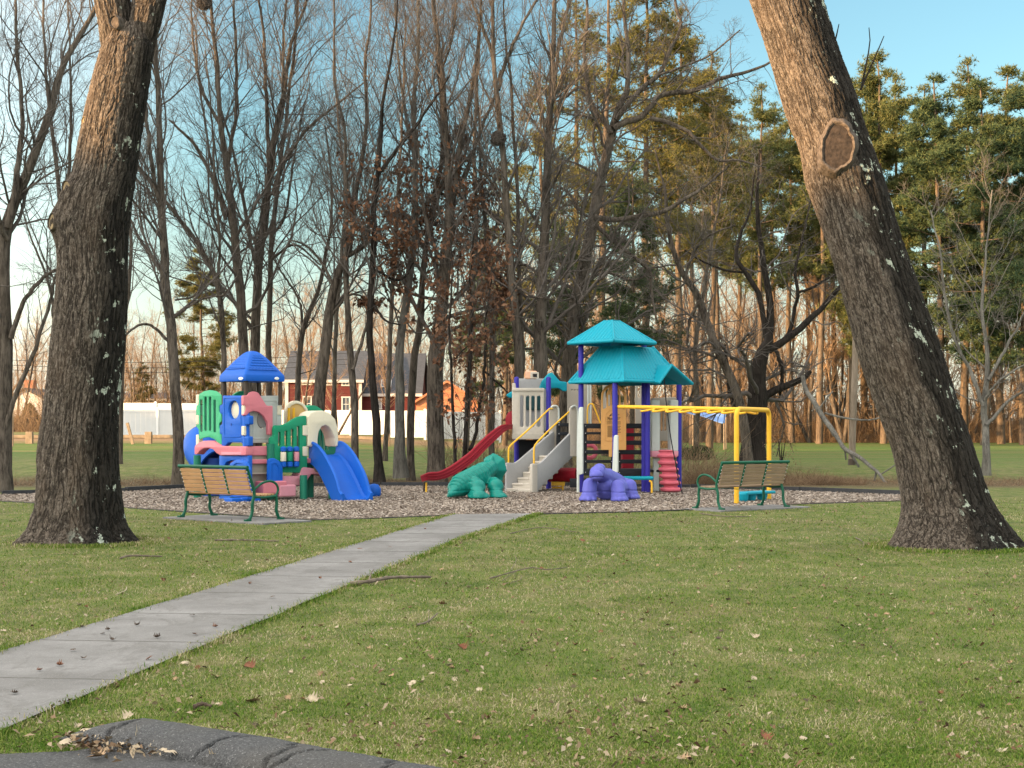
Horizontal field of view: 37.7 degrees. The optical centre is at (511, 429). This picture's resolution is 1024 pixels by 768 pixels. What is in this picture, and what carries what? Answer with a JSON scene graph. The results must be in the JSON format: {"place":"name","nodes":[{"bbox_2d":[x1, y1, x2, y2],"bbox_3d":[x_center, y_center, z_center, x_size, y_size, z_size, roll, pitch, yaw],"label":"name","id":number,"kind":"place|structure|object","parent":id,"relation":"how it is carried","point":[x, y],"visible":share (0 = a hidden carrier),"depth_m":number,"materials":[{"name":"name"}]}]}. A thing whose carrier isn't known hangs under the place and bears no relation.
{"place":"outdoors","nodes":[
{"label":"outdoors","id":0,"kind":"place"},
{"bbox_2d":[0,513,530,727],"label":"path","id":1,"kind":"structure","parent":0,"point":[289,584],"depth_m":11.83,"materials":[{"name":"concrete"}]},
{"bbox_2d":[0,431,1023,767],"bbox_3d":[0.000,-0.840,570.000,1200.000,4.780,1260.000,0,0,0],"label":"ground","id":2,"kind":"structure","parent":0,"point":[154,459],"depth_m":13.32,"materials":[{"name":"green plant"}]},
{"bbox_2d":[13,293,50,411],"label":"bare tree","id":3,"kind":"object","parent":2,"relation":"on","point":[32,366],"visible":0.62,"depth_m":121.16,"materials":[{"name":"brown plant"}]},
{"bbox_2d":[0,0,99,358],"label":"bare tree","id":4,"kind":"object","parent":2,"relation":"on","point":[70,138],"visible":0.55,"depth_m":40.94,"materials":[{"name":"grey plant"}]},
{"bbox_2d":[0,0,156,491],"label":"bare tree","id":5,"kind":"object","parent":2,"relation":"on","point":[19,192],"visible":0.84,"depth_m":37.47,"materials":[{"name":"brown plant"}]},
{"bbox_2d":[10,0,166,545],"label":"oak tree","id":6,"kind":"object","parent":2,"relation":"on","point":[78,495],"visible":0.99,"depth_m":20.31,"materials":[{"name":"brown plant"}]},
{"bbox_2d":[0,747,215,767],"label":"car park","id":7,"kind":"structure","parent":2,"relation":"on","point":[68,759],"depth_m":6.97,"materials":[{"name":"grey asphalt"}]},
{"bbox_2d":[22,723,160,761],"bbox_3d":[-1.943,1.512,7.326,0.857,0.068,0.959,0,0,-17],"label":"kerb debris","id":8,"kind":"object","parent":7,"relation":"on","point":[93,744],"visible":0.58,"depth_m":7.18,"materials":[{"name":"brown plant"}]},
{"bbox_2d":[58,718,441,767],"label":"kerb","id":9,"kind":"structure","parent":7,"relation":"on","point":[191,743],"depth_m":6.96,"materials":[{"name":"concrete"}]},
{"bbox_2d":[124,320,147,402],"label":"bare tree","id":10,"kind":"object","parent":2,"relation":"on","point":[130,382],"visible":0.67,"depth_m":115.28,"materials":[{"name":"brown plant"}]},
{"bbox_2d":[76,6,205,463],"bbox_3d":[-13.442,-7.272,52.289,4.448,17.668,5.591,0,0,21],"label":"bare tree","id":11,"kind":"object","parent":2,"relation":"on","point":[121,404],"visible":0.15,"depth_m":52.18,"materials":[{"name":"grey plant"}]},
{"bbox_2d":[124,363,162,402],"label":"pine tree","id":12,"kind":"object","parent":2,"relation":"on","point":[145,376],"visible":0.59,"depth_m":124.85,"materials":[{"name":"green plant"}]},
{"bbox_2d":[123,407,195,434],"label":"vinyl fence","id":13,"kind":"object","parent":2,"relation":"on","point":[157,421],"visible":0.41,"depth_m":88.90,"materials":[{"name":"white plastic"}]},
{"bbox_2d":[123,401,196,431],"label":"vinyl fence","id":14,"kind":"object","parent":2,"relation":"on","point":[151,406],"visible":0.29,"depth_m":98.98,"materials":[{"name":"white plastic"}]},
{"bbox_2d":[39,0,283,484],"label":"bare tree","id":15,"kind":"object","parent":2,"relation":"on","point":[159,195],"visible":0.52,"depth_m":40.15,"materials":[{"name":"grey plant"}]},
{"bbox_2d":[129,28,265,424],"bbox_3d":[-9.790,-5.072,43.045,5.732,13.176,4.457,0,0,0],"label":"bare tree","id":16,"kind":"object","parent":2,"relation":"on","point":[221,320],"visible":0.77,"depth_m":42.71,"materials":[{"name":"grey plant"}]},
{"bbox_2d":[160,247,237,401],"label":"pine tree","id":17,"kind":"object","parent":2,"relation":"on","point":[215,346],"visible":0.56,"depth_m":117.26,"materials":[{"name":"green plant"}]},
{"bbox_2d":[14,432,389,445],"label":"rail fence","id":18,"kind":"object","parent":2,"relation":"on","point":[30,436],"visible":0.25,"depth_m":73.94,"materials":[{"name":"brown wood"}]},
{"bbox_2d":[163,514,311,524],"bbox_3d":[-4.741,1.545,25.755,2.700,0.050,1.050,0,0,41],"label":"concrete pad","id":19,"kind":"object","parent":2,"relation":"on","point":[238,519],"visible":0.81,"depth_m":25.48,"materials":[{"name":"grey concrete"}]},
{"bbox_2d":[177,464,284,520],"bbox_3d":[-4.855,1.063,25.852,1.870,0.934,0.830,0,0,41],"label":"park bench","id":20,"kind":"object","parent":19,"relation":"on","point":[227,478],"visible":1,"depth_m":25.51,"materials":[{"name":"green paint"}]},
{"bbox_2d":[148,0,341,445],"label":"bare tree","id":21,"kind":"object","parent":2,"relation":"on","point":[240,301],"visible":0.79,"depth_m":43.84,"materials":[{"name":"grey plant"}]},
{"bbox_2d":[145,0,385,445],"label":"bare tree","id":22,"kind":"object","parent":2,"relation":"on","point":[254,317],"visible":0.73,"depth_m":44.92,"materials":[{"name":"grey plant"}]},
{"bbox_2d":[198,0,392,445],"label":"bare tree","id":23,"kind":"object","parent":2,"relation":"on","point":[269,299],"visible":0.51,"depth_m":45.78,"materials":[{"name":"grey plant"}]},
{"bbox_2d":[12,285,594,424],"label":"saplings","id":24,"kind":"object","parent":2,"relation":"on","point":[163,384],"depth_m":132.19,"materials":[{"name":"brown plant"}]},
{"bbox_2d":[12,368,596,440],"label":"wood brush","id":25,"kind":"object","parent":2,"relation":"on","point":[19,426],"visible":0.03,"depth_m":109.93,"materials":[{"name":"brown plant"}]},
{"bbox_2d":[227,72,386,445],"bbox_3d":[-6.402,-5.023,47.426,5.248,13.036,4.644,0,0,0],"label":"bare tree","id":26,"kind":"object","parent":2,"relation":"on","point":[304,322],"visible":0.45,"depth_m":46.91,"materials":[{"name":"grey plant"}]},
{"bbox_2d":[229,0,386,418],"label":"bare tree","id":27,"kind":"object","parent":2,"relation":"on","point":[335,339],"visible":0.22,"depth_m":53.87,"materials":[{"name":"grey plant"}]},
{"bbox_2d":[288,303,330,404],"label":"bare tree","id":28,"kind":"object","parent":2,"relation":"on","point":[311,359],"visible":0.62,"depth_m":77.49,"materials":[{"name":"brown plant"}]},
{"bbox_2d":[265,286,361,398],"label":"bare tree","id":29,"kind":"object","parent":2,"relation":"on","point":[286,341],"visible":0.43,"depth_m":126.11,"materials":[{"name":"brown plant"}]},
{"bbox_2d":[282,351,367,409],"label":"house","id":30,"kind":"structure","parent":2,"relation":"on","point":[343,389],"depth_m":104.00,"materials":[{"name":"red"}]},
{"bbox_2d":[236,0,431,458],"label":"bare tree","id":31,"kind":"object","parent":2,"relation":"on","point":[352,361],"visible":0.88,"depth_m":42.27,"materials":[{"name":"grey plant"}]},
{"bbox_2d":[244,0,455,482],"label":"bare tree","id":32,"kind":"object","parent":2,"relation":"on","point":[332,305],"visible":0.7,"depth_m":42.95,"materials":[{"name":"grey plant"}]},
{"bbox_2d":[282,408,425,439],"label":"vinyl fence","id":33,"kind":"object","parent":2,"relation":"on","point":[365,422],"visible":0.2,"depth_m":91.98,"materials":[{"name":"white plastic"}]},
{"bbox_2d":[312,309,396,434],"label":"bare tree","id":34,"kind":"object","parent":2,"relation":"on","point":[328,393],"visible":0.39,"depth_m":84.16,"materials":[{"name":"brown plant"}]},
{"bbox_2d":[293,0,454,460],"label":"bare tree","id":35,"kind":"object","parent":2,"relation":"on","point":[387,407],"visible":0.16,"depth_m":54.85,"materials":[{"name":"grey plant"}]},
{"bbox_2d":[273,0,475,483],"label":"bare tree","id":36,"kind":"object","parent":2,"relation":"on","point":[379,474],"visible":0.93,"depth_m":41.87,"materials":[{"name":"grey plant"}]},
{"bbox_2d":[362,353,426,434],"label":"house","id":37,"kind":"structure","parent":2,"relation":"on","point":[421,383],"depth_m":106.14,"materials":[{"name":"red"}]},
{"bbox_2d":[303,0,501,478],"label":"bare tree","id":38,"kind":"object","parent":2,"relation":"on","point":[400,467],"visible":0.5,"depth_m":43.23,"materials":[{"name":"grey plant"}]},
{"bbox_2d":[317,0,502,480],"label":"bare tree","id":39,"kind":"object","parent":2,"relation":"on","point":[411,402],"visible":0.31,"depth_m":44.29,"materials":[{"name":"grey plant"}]},
{"bbox_2d":[415,380,483,439],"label":"house","id":40,"kind":"structure","parent":2,"relation":"on","point":[420,403],"depth_m":101.00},
{"bbox_2d":[0,485,900,519],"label":"mulch bed","id":41,"kind":"object","parent":2,"relation":"on","point":[439,507],"visible":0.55,"depth_m":31.39,"materials":[{"name":"brown wood"}]},
{"bbox_2d":[183,351,380,501],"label":"play tower","id":42,"kind":"structure","parent":41,"relation":"on","point":[209,438],"depth_m":33.16,"materials":[{"name":"multicoloured plastic"}]},
{"bbox_2d":[1,482,899,519],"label":"landscape edging","id":43,"kind":"object","parent":41,"relation":"on","point":[813,489],"visible":0.41,"depth_m":37.23,"materials":[{"name":"black plastic"}]},
{"bbox_2d":[447,453,507,498],"bbox_3d":[-0.669,1.026,34.051,1.244,0.988,2.305,0,0,40],"label":"climbing dinosaur","id":44,"kind":"object","parent":41,"relation":"on","point":[476,479],"visible":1,"depth_m":33.77,"materials":[{"name":"green plastic"}]},
{"bbox_2d":[420,320,775,503],"bbox_3d":[2.851,-0.528,36.396,8.991,4.334,5.980,0,0,36],"label":"play structure","id":45,"kind":"object","parent":41,"relation":"on","point":[616,360],"visible":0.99,"depth_m":37.24,"materials":[{"name":"blue paint"}]},
{"bbox_2d":[579,463,639,500],"bbox_3d":[2.229,1.120,33.188,1.189,0.800,2.852,0,0,11],"label":"climbing dinosaur","id":46,"kind":"object","parent":41,"relation":"on","point":[602,483],"visible":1,"depth_m":32.23,"materials":[{"name":"plastic"}]},
{"bbox_2d":[404,196,504,475],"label":"sapling","id":47,"kind":"object","parent":2,"relation":"on","point":[445,294],"visible":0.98,"depth_m":40.41,"materials":[{"name":"brown plant"}]},
{"bbox_2d":[426,409,500,442],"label":"vinyl fence","id":48,"kind":"object","parent":2,"relation":"on","point":[481,428],"visible":0.3,"depth_m":94.42,"materials":[{"name":"white plastic"}]},
{"bbox_2d":[323,0,604,481],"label":"bare tree","id":49,"kind":"object","parent":2,"relation":"on","point":[435,450],"visible":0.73,"depth_m":42.72,"materials":[{"name":"brown plant"}]},
{"bbox_2d":[409,175,518,470],"bbox_3d":[-1.322,-2.674,41.192,3.513,8.676,2.846,0,0,16],"label":"sapling","id":50,"kind":"object","parent":2,"relation":"on","point":[468,386],"visible":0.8,"depth_m":40.92,"materials":[{"name":"brown plant"}]},
{"bbox_2d":[445,235,513,435],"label":"pine tree","id":51,"kind":"object","parent":2,"relation":"on","point":[479,360],"visible":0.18,"depth_m":79.89,"materials":[{"name":"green plant"}]},
{"bbox_2d":[426,0,536,456],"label":"bare tree","id":52,"kind":"object","parent":2,"relation":"on","point":[474,134],"visible":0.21,"depth_m":56.09,"materials":[{"name":"grey plant"}]},
{"bbox_2d":[397,6,586,454],"bbox_3d":[-0.341,-5.645,43.982,5.026,14.536,5.949,0,0,10],"label":"bare tree","id":53,"kind":"object","parent":2,"relation":"on","point":[491,448],"visible":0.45,"depth_m":43.97,"materials":[{"name":"grey plant"}]},
{"bbox_2d":[397,0,605,373],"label":"bare tree","id":54,"kind":"object","parent":2,"relation":"on","point":[519,274],"visible":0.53,"depth_m":43.86,"materials":[{"name":"grey plant"}]},
{"bbox_2d":[478,160,535,445],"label":"pine tree","id":55,"kind":"object","parent":2,"relation":"on","point":[505,434],"visible":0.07,"depth_m":85.96,"materials":[{"name":"green plant"}]},
{"bbox_2d":[397,0,619,439],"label":"bare tree","id":56,"kind":"object","parent":2,"relation":"on","point":[516,323],"visible":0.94,"depth_m":42.41,"materials":[{"name":"grey plant"}]},
{"bbox_2d":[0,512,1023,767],"bbox_3d":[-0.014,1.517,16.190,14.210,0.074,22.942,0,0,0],"label":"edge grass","id":57,"kind":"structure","parent":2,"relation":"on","point":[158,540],"depth_m":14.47,"materials":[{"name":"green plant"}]},
{"bbox_2d":[2,496,1023,767],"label":"leaf litter","id":58,"kind":"object","parent":2,"relation":"on","point":[642,758],"visible":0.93,"depth_m":8.45,"materials":[{"name":"brown plant"}]},
{"bbox_2d":[13,470,1023,485],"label":"ditch grass","id":59,"kind":"structure","parent":2,"relation":"on","point":[370,480],"depth_m":42.77,"materials":[{"name":"plant"}]},
{"bbox_2d":[419,0,670,439],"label":"bare tree","id":60,"kind":"object","parent":2,"relation":"on","point":[541,329],"visible":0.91,"depth_m":42.91,"materials":[{"name":"brown plant"}]},
{"bbox_2d":[497,62,592,402],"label":"pine tree","id":61,"kind":"object","parent":2,"relation":"on","point":[524,170],"visible":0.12,"depth_m":69.47,"materials":[{"name":"green plant"}]},
{"bbox_2d":[511,210,600,398],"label":"pine tree","id":62,"kind":"object","parent":2,"relation":"on","point":[555,392],"visible":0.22,"depth_m":61.54,"materials":[{"name":"green plant"}]},
{"bbox_2d":[507,0,637,403],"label":"pine tree","id":63,"kind":"object","parent":2,"relation":"on","point":[578,125],"visible":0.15,"depth_m":73.91,"materials":[{"name":"green plant"}]},
{"bbox_2d":[382,390,764,483],"bbox_3d":[2.110,-0.009,47.587,12.488,3.417,11.690,0,0,0],"label":"understory","id":64,"kind":"object","parent":2,"relation":"on","point":[685,461],"visible":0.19,"depth_m":46.16,"materials":[{"name":"brown plant"}]},
{"bbox_2d":[539,0,684,455],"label":"pine tree","id":65,"kind":"object","parent":2,"relation":"on","point":[612,49],"visible":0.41,"depth_m":65.92,"materials":[{"name":"green plant"}]},
{"bbox_2d":[449,0,787,467],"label":"oak tree","id":66,"kind":"object","parent":2,"relation":"on","point":[571,324],"visible":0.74,"depth_m":46.97,"materials":[{"name":"brown plant"}]},
{"bbox_2d":[587,161,691,449],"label":"pine tree","id":67,"kind":"object","parent":2,"relation":"on","point":[625,307],"visible":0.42,"depth_m":57.90,"materials":[{"name":"green plant"}]},
{"bbox_2d":[578,0,718,449],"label":"pine tree","id":68,"kind":"object","parent":2,"relation":"on","point":[665,130],"visible":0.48,"depth_m":71.01,"materials":[{"name":"green plant"}]},
{"bbox_2d":[595,83,755,467],"bbox_3d":[5.472,-5.136,50.850,5.793,13.108,6.241,0,0,36],"label":"bare tree","id":69,"kind":"object","parent":2,"relation":"on","point":[729,376],"visible":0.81,"depth_m":49.95,"materials":[{"name":"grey plant"}]},
{"bbox_2d":[622,5,740,412],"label":"pine tree","id":70,"kind":"object","parent":2,"relation":"on","point":[693,98],"visible":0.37,"depth_m":79.64,"materials":[{"name":"green plant"}]},
{"bbox_2d":[650,106,728,443],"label":"pine tree","id":71,"kind":"object","parent":2,"relation":"on","point":[692,343],"visible":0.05,"depth_m":99.90,"materials":[{"name":"green plant"}]},
{"bbox_2d":[669,49,765,447],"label":"pine tree","id":72,"kind":"object","parent":2,"relation":"on","point":[710,385],"visible":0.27,"depth_m":83.45,"materials":[{"name":"green plant"}]},
{"bbox_2d":[651,97,798,457],"bbox_3d":[8.052,-6.189,60.182,5.441,14.981,7.392,0,0,-22],"label":"bare tree","id":73,"kind":"object","parent":2,"relation":"on","point":[703,288],"visible":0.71,"depth_m":59.94,"materials":[{"name":"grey plant"}]},
{"bbox_2d":[672,78,777,442],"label":"pine tree","id":74,"kind":"object","parent":2,"relation":"on","point":[719,434],"visible":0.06,"depth_m":107.81,"materials":[{"name":"green plant"}]},
{"bbox_2d":[682,504,809,511],"bbox_3d":[4.620,1.545,29.500,2.500,0.050,1.050,0,0,-37],"label":"concrete pad","id":75,"kind":"object","parent":2,"relation":"on","point":[747,508],"visible":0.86,"depth_m":29.29,"materials":[{"name":"grey concrete"}]},
{"bbox_2d":[692,460,789,509],"bbox_3d":[4.500,1.063,29.410,1.870,0.934,0.830,0,0,-37],"label":"park bench","id":76,"kind":"object","parent":75,"relation":"on","point":[740,469],"visible":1,"depth_m":29.10,"materials":[{"name":"green paint"}]},
{"bbox_2d":[481,281,1019,439],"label":"saplings","id":77,"kind":"object","parent":2,"relation":"on","point":[859,401],"visible":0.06,"depth_m":116.08,"materials":[{"name":"plant"}]},
{"bbox_2d":[718,110,783,390],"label":"pine tree","id":78,"kind":"object","parent":2,"relation":"on","point":[740,116],"visible":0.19,"depth_m":111.77,"materials":[{"name":"green plant"}]},
{"bbox_2d":[668,107,850,467],"bbox_3d":[8.478,-4.844,51.114,8.926,12.395,6.113,0,0,-38],"label":"old tree","id":79,"kind":"object","parent":2,"relation":"on","point":[758,394],"visible":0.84,"depth_m":50.88,"materials":[{"name":"brown plant"}]},
{"bbox_2d":[716,80,804,388],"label":"pine tree","id":80,"kind":"object","parent":2,"relation":"on","point":[764,116],"visible":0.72,"depth_m":104.04,"materials":[{"name":"green plant"}]},
{"bbox_2d":[682,456,867,484],"bbox_3d":[7.488,1.332,43.031,5.916,1.215,3.361,0,0,0],"label":"ditch bramble","id":81,"kind":"object","parent":2,"relation":"on","point":[795,479],"visible":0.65,"depth_m":42.37,"materials":[{"name":"brown plant"}]},
{"bbox_2d":[741,102,812,422],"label":"pine tree","id":82,"kind":"object","parent":2,"relation":"on","point":[771,385],"visible":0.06,"depth_m":115.91,"materials":[{"name":"green plant"}]},
{"bbox_2d":[711,234,845,442],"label":"bare tree","id":83,"kind":"object","parent":2,"relation":"on","point":[809,410],"visible":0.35,"depth_m":108.29,"materials":[{"name":"brown plant"}]},
{"bbox_2d":[740,94,820,442],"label":"pine tree","id":84,"kind":"object","parent":2,"relation":"on","point":[789,238],"visible":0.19,"depth_m":107.75,"materials":[{"name":"green plant"}]},
{"bbox_2d":[757,290,805,440],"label":"bare tree","id":85,"kind":"object","parent":2,"relation":"on","point":[779,337],"visible":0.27,"depth_m":109.36,"materials":[{"name":"brown plant"}]},
{"bbox_2d":[551,385,1018,442],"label":"wood brush","id":86,"kind":"object","parent":2,"relation":"on","point":[861,437],"visible":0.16,"depth_m":109.89,"materials":[{"name":"brown plant"}]},
{"bbox_2d":[769,244,831,442],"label":"bare tree","id":87,"kind":"object","parent":2,"relation":"on","point":[794,338],"visible":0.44,"depth_m":109.53,"materials":[{"name":"brown plant"}]},
{"bbox_2d":[770,132,842,443],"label":"pine tree","id":88,"kind":"object","parent":2,"relation":"on","point":[821,268],"visible":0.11,"depth_m":102.91,"materials":[{"name":"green plant"}]},
{"bbox_2d":[770,210,862,442],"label":"bare tree","id":89,"kind":"object","parent":2,"relation":"on","point":[844,434],"visible":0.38,"depth_m":108.41,"materials":[{"name":"brown plant"}]},
{"bbox_2d":[814,262,863,439],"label":"bare tree","id":90,"kind":"object","parent":2,"relation":"on","point":[841,407],"visible":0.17,"depth_m":110.48,"materials":[{"name":"brown plant"}]},
{"bbox_2d":[801,77,877,442],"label":"pine tree","id":91,"kind":"object","parent":2,"relation":"on","point":[860,94],"visible":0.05,"depth_m":105.69,"materials":[{"name":"green plant"}]},
{"bbox_2d":[800,375,894,481],"bbox_3d":[11.254,0.014,46.697,2.121,3.673,7.183,0,0,-10],"label":"fallen limb","id":92,"kind":"object","parent":2,"relation":"on","point":[832,430],"visible":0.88,"depth_m":47.92,"materials":[{"name":"brown wood"}]},
{"bbox_2d":[799,61,900,431],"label":"pine tree","id":93,"kind":"object","parent":2,"relation":"on","point":[873,67],"visible":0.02,"depth_m":114.85,"materials":[{"name":"green plant"}]},
{"bbox_2d":[848,338,857,464],"bbox_3d":[12.321,-3.139,54.000,0.470,9.206,0.272,0,0,0],"label":"trunk","id":94,"kind":"object","parent":2,"relation":"on","point":[853,410],"visible":0.38,"depth_m":53.90,"materials":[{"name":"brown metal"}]},
{"bbox_2d":[813,47,945,443],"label":"pine tree","id":95,"kind":"object","parent":2,"relation":"on","point":[885,117],"visible":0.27,"depth_m":103.17,"materials":[{"name":"green plant"}]},
{"bbox_2d":[749,0,1023,551],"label":"oak tree","id":96,"kind":"object","parent":2,"relation":"on","point":[947,501],"visible":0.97,"depth_m":19.36,"materials":[{"name":"brown plant"}]},
{"bbox_2d":[874,72,940,266],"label":"pine tree","id":97,"kind":"object","parent":2,"relation":"on","point":[896,89],"visible":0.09,"depth_m":111.32,"materials":[{"name":"green plant"}]},
{"bbox_2d":[886,80,956,304],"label":"pine tree","id":98,"kind":"object","parent":2,"relation":"on","point":[921,88],"visible":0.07,"depth_m":108.14,"materials":[{"name":"green plant"}]},
{"bbox_2d":[892,71,1009,415],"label":"pine tree","id":99,"kind":"object","parent":2,"relation":"on","point":[927,110],"visible":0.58,"depth_m":97.32,"materials":[{"name":"green plant"}]},
{"bbox_2d":[888,137,1023,475],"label":"bare tree","id":100,"kind":"object","parent":2,"relation":"on","point":[986,455],"visible":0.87,"depth_m":47.05,"materials":[{"name":"grey plant"}]},
{"bbox_2d":[910,76,1023,444],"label":"pine tree","id":101,"kind":"object","parent":2,"relation":"on","point":[972,106],"visible":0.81,"depth_m":95.00,"materials":[{"name":"green plant"}]},
{"bbox_2d":[920,54,1015,430],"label":"pine tree","id":102,"kind":"object","parent":2,"relation":"on","point":[962,89],"visible":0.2,"depth_m":103.67,"materials":[{"name":"green plant"}]},
{"bbox_2d":[939,62,1023,443],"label":"pine tree","id":103,"kind":"object","parent":2,"relation":"on","point":[1007,71],"visible":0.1,"depth_m":101.98,"materials":[{"name":"green plant"}]},
{"bbox_2d":[946,70,1023,444],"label":"pine tree","id":104,"kind":"object","parent":2,"relation":"on","point":[1016,189],"visible":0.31,"depth_m":97.29,"materials":[{"name":"green plant"}]},
{"bbox_2d":[0,0,1023,422],"label":"sky","id":105,"kind":"structure","parent":0,"point":[921,37],"materials":[{"name":"blue"}]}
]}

